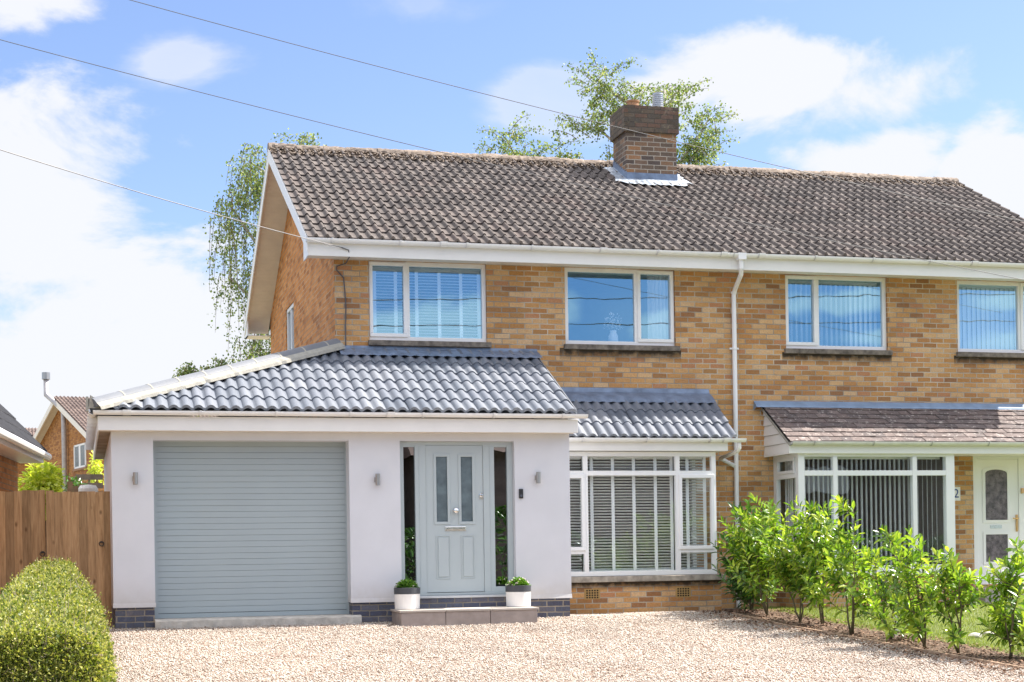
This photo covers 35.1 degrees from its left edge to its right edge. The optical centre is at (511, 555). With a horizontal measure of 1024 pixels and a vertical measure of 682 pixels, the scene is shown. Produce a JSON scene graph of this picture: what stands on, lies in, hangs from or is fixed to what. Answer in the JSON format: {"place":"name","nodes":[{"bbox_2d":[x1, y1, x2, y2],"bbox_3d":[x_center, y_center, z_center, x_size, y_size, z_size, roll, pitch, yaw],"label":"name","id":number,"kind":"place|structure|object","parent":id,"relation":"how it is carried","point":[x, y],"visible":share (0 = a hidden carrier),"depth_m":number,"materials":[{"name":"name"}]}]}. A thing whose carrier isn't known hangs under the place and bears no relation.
{"place":"outdoors","nodes":[
{"label":"outdoors","id":0,"kind":"place"},
{"bbox_2d":[18,427,36,487],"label":"brick house","id":1,"kind":"structure","parent":0,"point":[23,466],"depth_m":75.24,"materials":[{"name":"orange brick"}]},
{"bbox_2d":[33,372,215,491],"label":"brick house","id":2,"kind":"structure","parent":0,"point":[59,436],"depth_m":62.55,"materials":[{"name":"brown brick"}]},
{"bbox_2d":[73,443,86,471],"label":"window","id":3,"kind":"structure","parent":2,"relation":"in","point":[79,450],"depth_m":60.94,"materials":[{"name":"white plastic"}]},
{"bbox_2d":[0,39,1022,279],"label":"overhead cable","id":4,"kind":"object","parent":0,"point":[497,165],"visible":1,"depth_m":20.33,"materials":[{"name":"black rubber"}]},
{"bbox_2d":[0,0,1023,427],"label":"sky","id":5,"kind":"structure","parent":0,"point":[103,291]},
{"bbox_2d":[107,610,1023,681],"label":"driveway","id":6,"kind":"structure","parent":0,"point":[129,680],"depth_m":17.00,"materials":[{"name":"beige gravel"}]},
{"bbox_2d":[390,606,538,626],"bbox_3d":[-0.612,0.795,20.748,1.799,0.248,0.685,-1,0,-15],"label":"doorstep","id":7,"kind":"object","parent":6,"relation":"on","point":[457,616],"depth_m":20.44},
{"bbox_2d":[394,587,419,609],"bbox_3d":[-1.333,0.543,20.595,0.336,0.277,0.336,-1,0,-15],"label":"planter","id":8,"kind":"object","parent":7,"relation":"on","point":[406,598],"visible":0.97,"depth_m":20.45,"materials":[{"name":"white ceramic"}]},
{"bbox_2d":[394,579,418,587],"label":"flowering plant","id":9,"kind":"object","parent":8,"relation":"in","point":[406,583],"visible":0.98,"depth_m":20.54,"materials":[{"name":"green plant"}]},
{"bbox_2d":[505,585,530,606],"bbox_3d":[0.082,0.521,20.974,0.336,0.277,0.336,-1,0,-15],"label":"planter","id":10,"kind":"object","parent":7,"relation":"on","point":[518,596],"visible":0.99,"depth_m":20.83,"materials":[{"name":"white ceramic"}]},
{"bbox_2d":[505,577,530,585],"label":"flowering plant","id":11,"kind":"object","parent":10,"relation":"in","point":[517,581],"visible":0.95,"depth_m":20.90,"materials":[{"name":"green plant"}]},
{"bbox_2d":[131,0,1023,221],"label":"overhead cable","id":12,"kind":"object","parent":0,"point":[563,113],"visible":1,"depth_m":20.57,"materials":[{"name":"black rubber"}]},
{"bbox_2d":[723,609,1023,666],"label":"planting bed","id":13,"kind":"object","parent":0,"point":[995,653],"visible":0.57,"depth_m":18.67,"materials":[{"name":"brown soil"}]},
{"bbox_2d":[710,498,780,611],"bbox_3d":[3.293,-0.018,22.294,1.115,1.606,1.003,-1,0,30],"label":"laurel plant","id":14,"kind":"object","parent":13,"relation":"on","point":[746,600],"visible":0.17,"depth_m":22.27,"materials":[{"name":"green plant"}]},
{"bbox_2d":[715,492,793,615],"bbox_3d":[3.276,-0.016,21.651,1.213,1.665,1.318,-1,0,-15],"label":"laurel plant","id":15,"kind":"object","parent":13,"relation":"on","point":[754,529],"visible":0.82,"depth_m":21.50,"materials":[{"name":"green plant"}]},
{"bbox_2d":[749,521,829,622],"bbox_3d":[3.653,0.204,20.776,1.090,1.326,0.969,-1,0,-15],"label":"laurel plant","id":16,"kind":"object","parent":13,"relation":"on","point":[783,570],"visible":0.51,"depth_m":20.71,"materials":[{"name":"green plant"}]},
{"bbox_2d":[771,495,860,625],"bbox_3d":[3.794,0.055,20.404,1.074,1.667,1.186,-1,0,39],"label":"laurel plant","id":17,"kind":"object","parent":13,"relation":"on","point":[812,586],"visible":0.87,"depth_m":20.21,"materials":[{"name":"green plant"}]},
{"bbox_2d":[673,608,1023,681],"bbox_3d":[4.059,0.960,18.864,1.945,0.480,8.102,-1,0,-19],"label":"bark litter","id":18,"kind":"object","parent":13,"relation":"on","point":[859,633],"visible":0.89,"depth_m":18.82,"materials":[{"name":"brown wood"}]},
{"bbox_2d":[814,494,887,633],"bbox_3d":[4.149,0.099,19.381,0.920,1.686,0.984,-1,0,-15],"label":"laurel plant","id":19,"kind":"object","parent":13,"relation":"on","point":[848,561],"visible":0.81,"depth_m":19.35,"materials":[{"name":"green plant"}]},
{"bbox_2d":[855,524,917,640],"bbox_3d":[4.316,0.310,18.588,0.822,1.357,0.908,-1,0,22],"label":"laurel plant","id":20,"kind":"object","parent":13,"relation":"on","point":[883,610],"visible":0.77,"depth_m":18.62,"materials":[{"name":"green plant"}]},
{"bbox_2d":[882,524,946,648],"bbox_3d":[4.455,0.337,17.856,0.816,1.397,0.834,-1,0,-15],"label":"laurel plant","id":21,"kind":"object","parent":13,"relation":"on","point":[917,621],"visible":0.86,"depth_m":17.85,"materials":[{"name":"green plant"}]},
{"bbox_2d":[918,544,991,653],"bbox_3d":[4.747,0.463,17.368,0.743,1.195,0.798,-1,0,12],"label":"laurel plant","id":22,"kind":"object","parent":13,"relation":"on","point":[959,584],"visible":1,"depth_m":17.32,"materials":[{"name":"green plant"}]},
{"bbox_2d":[976,536,1023,658],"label":"laurel plant","id":23,"kind":"object","parent":13,"relation":"on","point":[1010,585],"visible":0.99,"depth_m":16.92,"materials":[{"name":"green plant"}]},
{"bbox_2d":[1001,601,1023,649],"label":"laurel plant","id":24,"kind":"object","parent":13,"relation":"on","point":[1019,617],"visible":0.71,"depth_m":16.94,"materials":[{"name":"green plant"}]},
{"bbox_2d":[749,606,1023,656],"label":"lawn","id":25,"kind":"structure","parent":0,"point":[827,615],"depth_m":20.42,"materials":[{"name":"green plant"}]},
{"bbox_2d":[968,632,981,637],"bbox_3d":[5.432,0.939,18.997,0.150,0.082,0.155,-1,0,34],"label":"edging stone","id":26,"kind":"object","parent":25,"relation":"on","point":[976,635],"visible":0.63,"depth_m":18.95,"materials":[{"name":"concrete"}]},
{"bbox_3d":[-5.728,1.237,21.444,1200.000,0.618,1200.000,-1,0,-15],"label":"ground","id":27,"kind":"structure","parent":0,"visible":0},
{"bbox_2d":[0,490,45,593],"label":"timber fence","id":28,"kind":"object","parent":27,"relation":"on","point":[22,532],"visible":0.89,"depth_m":19.84,"materials":[{"name":"brown wood"}]},
{"bbox_2d":[46,490,111,625],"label":"garden gate","id":29,"kind":"structure","parent":28,"relation":"attached to","point":[78,527],"depth_m":19.99,"materials":[{"name":"brown wood"}]},
{"bbox_2d":[0,404,51,492],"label":"brick bungalow","id":30,"kind":"object","parent":27,"relation":"on","point":[19,443],"visible":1,"depth_m":22.74,"materials":[{"name":"brick"}]},
{"bbox_2d":[18,459,65,559],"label":"golden shrub","id":31,"kind":"object","parent":27,"relation":"on","point":[38,475],"visible":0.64,"depth_m":25.94,"materials":[{"name":"green plant"}]},
{"bbox_2d":[0,555,124,681],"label":"clipped hedge","id":32,"kind":"object","parent":27,"relation":"on","point":[53,623],"visible":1,"depth_m":11.51,"materials":[{"name":"green plant"}]},
{"bbox_2d":[60,473,89,490],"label":"garden shrub","id":33,"kind":"object","parent":27,"relation":"on","point":[76,483],"visible":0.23,"depth_m":28.12,"materials":[{"name":"green plant"}]},
{"bbox_2d":[68,481,83,493],"bbox_3d":[-7.321,-0.155,27.244,0.265,2.189,0.020,-1,0,-15],"label":"timber fence","id":34,"kind":"object","parent":27,"relation":"on","point":[71,488],"visible":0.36,"depth_m":27.22,"materials":[{"name":"brown wood"}]},
{"bbox_2d":[73,474,102,491],"bbox_3d":[-7.634,-0.263,29.241,0.521,2.415,0.062,-1,0,-17],"label":"slatted trellis","id":35,"kind":"object","parent":27,"relation":"on","point":[89,477],"visible":0.14,"depth_m":29.24,"materials":[{"name":"brown wood"}]},
{"bbox_2d":[84,450,103,484],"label":"garden shrub","id":36,"kind":"object","parent":27,"relation":"on","point":[96,469],"visible":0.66,"depth_m":31.11,"materials":[{"name":"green plant"}]},
{"bbox_2d":[172,128,326,416],"bbox_3d":[-5.651,-4.450,36.970,4.420,10.755,2.362,-1,0,-15],"label":"birch tree","id":37,"kind":"object","parent":27,"relation":"on","point":[256,190],"visible":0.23,"depth_m":36.80,"materials":[{"name":"green plant"}]},
{"bbox_2d":[85,92,746,628],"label":"brick house","id":38,"kind":"structure","parent":27,"relation":"on","point":[469,380],"depth_m":22.38,"materials":[{"name":"brown brick"}]},
{"bbox_2d":[78,485,97,491],"bbox_3d":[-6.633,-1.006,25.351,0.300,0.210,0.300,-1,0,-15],"label":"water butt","id":39,"kind":"object","parent":38,"relation":"attached to","point":[88,488],"visible":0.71,"depth_m":25.23,"materials":[{"name":"grey plastic"}]},
{"bbox_2d":[132,472,137,484],"bbox_3d":[-4.641,-0.950,19.949,0.060,0.150,0.103,-1,0,-25],"label":"wall light","id":40,"kind":"object","parent":38,"relation":"attached to","point":[135,478],"visible":1,"depth_m":19.91,"materials":[{"name":"metal"}]},
{"bbox_2d":[0,149,340,247],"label":"overhead cable","id":41,"kind":"object","parent":38,"relation":"attached to","point":[161,198],"visible":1,"depth_m":19.52,"materials":[{"name":"grey rubber"}]},
{"bbox_2d":[153,441,348,618],"bbox_3d":[-3.320,-0.385,20.630,2.502,2.310,0.070,-1,0,-15],"label":"garage door","id":42,"kind":"structure","parent":38,"relation":"in","point":[241,528],"depth_m":20.62,"materials":[{"name":"grey metal"}]},
{"bbox_2d":[287,302,293,349],"bbox_3d":[-3.654,-3.561,27.035,0.060,1.230,1.030,-1,0,-15],"label":"window","id":43,"kind":"structure","parent":38,"relation":"in","point":[290,312],"depth_m":27.40,"materials":[{"name":"white plastic"}]},
{"bbox_2d":[336,247,349,345],"bbox_3d":[-2.293,-3.534,22.133,0.144,1.277,0.474,-1,0,-15],"label":"telephone cable","id":44,"kind":"object","parent":38,"relation":"attached to","point":[344,292],"visible":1,"depth_m":22.36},
{"bbox_2d":[374,474,379,485],"bbox_3d":[-1.724,-0.974,20.730,0.060,0.150,0.103,-1,0,-25],"label":"wall light","id":45,"kind":"object","parent":38,"relation":"attached to","point":[377,478],"visible":1,"depth_m":20.68,"materials":[{"name":"metal"}]},
{"bbox_2d":[368,261,491,347],"bbox_3d":[-1.177,-3.520,22.771,1.755,1.185,0.283,-1,0,-15],"label":"window","id":46,"kind":"structure","parent":38,"relation":"in","point":[394,338],"depth_m":22.81,"materials":[{"name":"white plastic"}]},
{"bbox_2d":[425,445,483,592],"bbox_3d":[-0.734,-0.484,21.109,0.768,1.914,0.108,-1,0,-15],"label":"front door","id":47,"kind":"structure","parent":38,"relation":"in","point":[454,473],"depth_m":21.14,"materials":[{"name":"grey plastic"}]},
{"bbox_2d":[519,489,522,497],"bbox_3d":[0.119,-0.814,21.244,0.056,0.125,0.026,-1,0,-15],"label":"video doorbell","id":48,"kind":"object","parent":38,"relation":"attached to","point":[520,493],"visible":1,"depth_m":21.23,"materials":[{"name":"black plastic"}]},
{"bbox_2d":[535,472,540,482],"bbox_3d":[0.337,-1.025,21.283,0.060,0.150,0.103,-1,0,-25],"label":"wall light","id":49,"kind":"object","parent":38,"relation":"attached to","point":[538,477],"visible":1,"depth_m":21.24,"materials":[{"name":"metal"}]},
{"bbox_2d":[608,330,617,340],"bbox_3d":[1.476,-3.183,23.619,0.150,0.200,0.150,-1,0,-15],"label":"vase","id":50,"kind":"object","parent":38,"relation":"on","point":[613,336],"visible":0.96,"depth_m":23.57,"materials":[{"name":"blue glass"}]},
{"bbox_2d":[603,312,622,329],"bbox_3d":[1.483,-3.388,23.627,0.320,0.333,0.182,-1,0,-7],"label":"flower spray","id":51,"kind":"object","parent":50,"relation":"in","point":[617,320],"visible":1,"depth_m":23.60,"materials":[{"name":"white plant"}]},
{"bbox_2d":[564,267,679,350],"bbox_3d":[1.556,-3.539,23.515,1.760,1.230,0.305,-1,0,-15],"label":"window","id":52,"kind":"structure","parent":38,"relation":"in","point":[660,283],"depth_m":23.57,"materials":[{"name":"white plastic"}]},
{"bbox_2d":[569,451,716,576],"bbox_3d":[1.648,-0.587,22.640,2.520,1.725,0.216,-1,0,-15],"label":"window","id":53,"kind":"structure","parent":38,"relation":"in","point":[679,475],"depth_m":22.73,"materials":[{"name":"white plastic"}]},
{"bbox_2d":[690,457,706,568],"bbox_3d":[2.740,-0.604,23.315,0.060,1.725,0.779,-1,0,-15],"label":"window","id":54,"kind":"structure","parent":38,"relation":"in","point":[706,457],"depth_m":23.63,"materials":[{"name":"white plastic"}]},
{"bbox_2d":[473,111,584,158],"bbox_3d":[0.500,-4.971,39.799,3.325,11.615,2.393,-1,0,-15],"label":"birch tree","id":55,"kind":"object","parent":27,"relation":"on","point":[515,137],"visible":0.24,"depth_m":39.59,"materials":[{"name":"green plant"}]},
{"bbox_2d":[548,47,742,165],"bbox_3d":[3.385,-5.665,39.461,4.869,12.910,2.013,-1,0,-15],"label":"birch tree","id":56,"kind":"object","parent":27,"relation":"on","point":[698,156],"visible":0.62,"depth_m":39.32,"materials":[{"name":"green plant"}]},
{"bbox_2d":[657,164,1023,608],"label":"brick house","id":57,"kind":"structure","parent":27,"relation":"on","point":[880,388],"depth_m":24.56,"materials":[{"name":"brown brick"}]},
{"bbox_2d":[773,453,805,551],"bbox_3d":[4.067,-0.626,23.681,0.197,1.710,0.759,-1,0,-15],"label":"window","id":58,"kind":"structure","parent":57,"relation":"in","point":[789,459],"depth_m":23.86,"materials":[{"name":"white plastic"}]},
{"bbox_2d":[784,274,892,355],"bbox_3d":[4.862,-3.611,24.398,1.755,1.185,0.299,-1,0,-15],"label":"window","id":59,"kind":"structure","parent":57,"relation":"in","point":[812,347],"depth_m":24.45,"materials":[{"name":"white plastic"}]},
{"bbox_2d":[795,453,955,570],"bbox_3d":[5.289,-0.644,23.616,2.500,1.710,0.208,-1,0,-15],"label":"window","id":60,"kind":"structure","parent":57,"relation":"in","point":[948,474],"depth_m":23.67,"materials":[{"name":"white plastic"}]},
{"bbox_2d":[955,487,959,500],"bbox_3d":[6.759,-0.947,24.790,0.225,0.210,0.014,-1,0,-15],"label":"house number","id":61,"kind":"object","parent":57,"relation":"attached to","point":[957,493],"visible":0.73,"depth_m":24.80,"materials":[{"name":"white ceramic"}]},
{"bbox_2d":[956,280,1023,357],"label":"window","id":62,"kind":"structure","parent":57,"relation":"in","point":[1015,313],"depth_m":25.16,"materials":[{"name":"white plastic"}]},
{"bbox_2d":[977,459,1018,580],"bbox_3d":[7.516,-0.554,25.018,0.711,1.873,0.124,-1,0,-15],"label":"front door","id":63,"kind":"structure","parent":57,"relation":"in","point":[997,479],"depth_m":25.02,"materials":[{"name":"white plastic"}]},
{"bbox_2d":[732,612,1023,668],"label":"bed edging","id":64,"kind":"object","parent":27,"relation":"on","point":[896,645],"visible":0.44,"depth_m":18.01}
]}

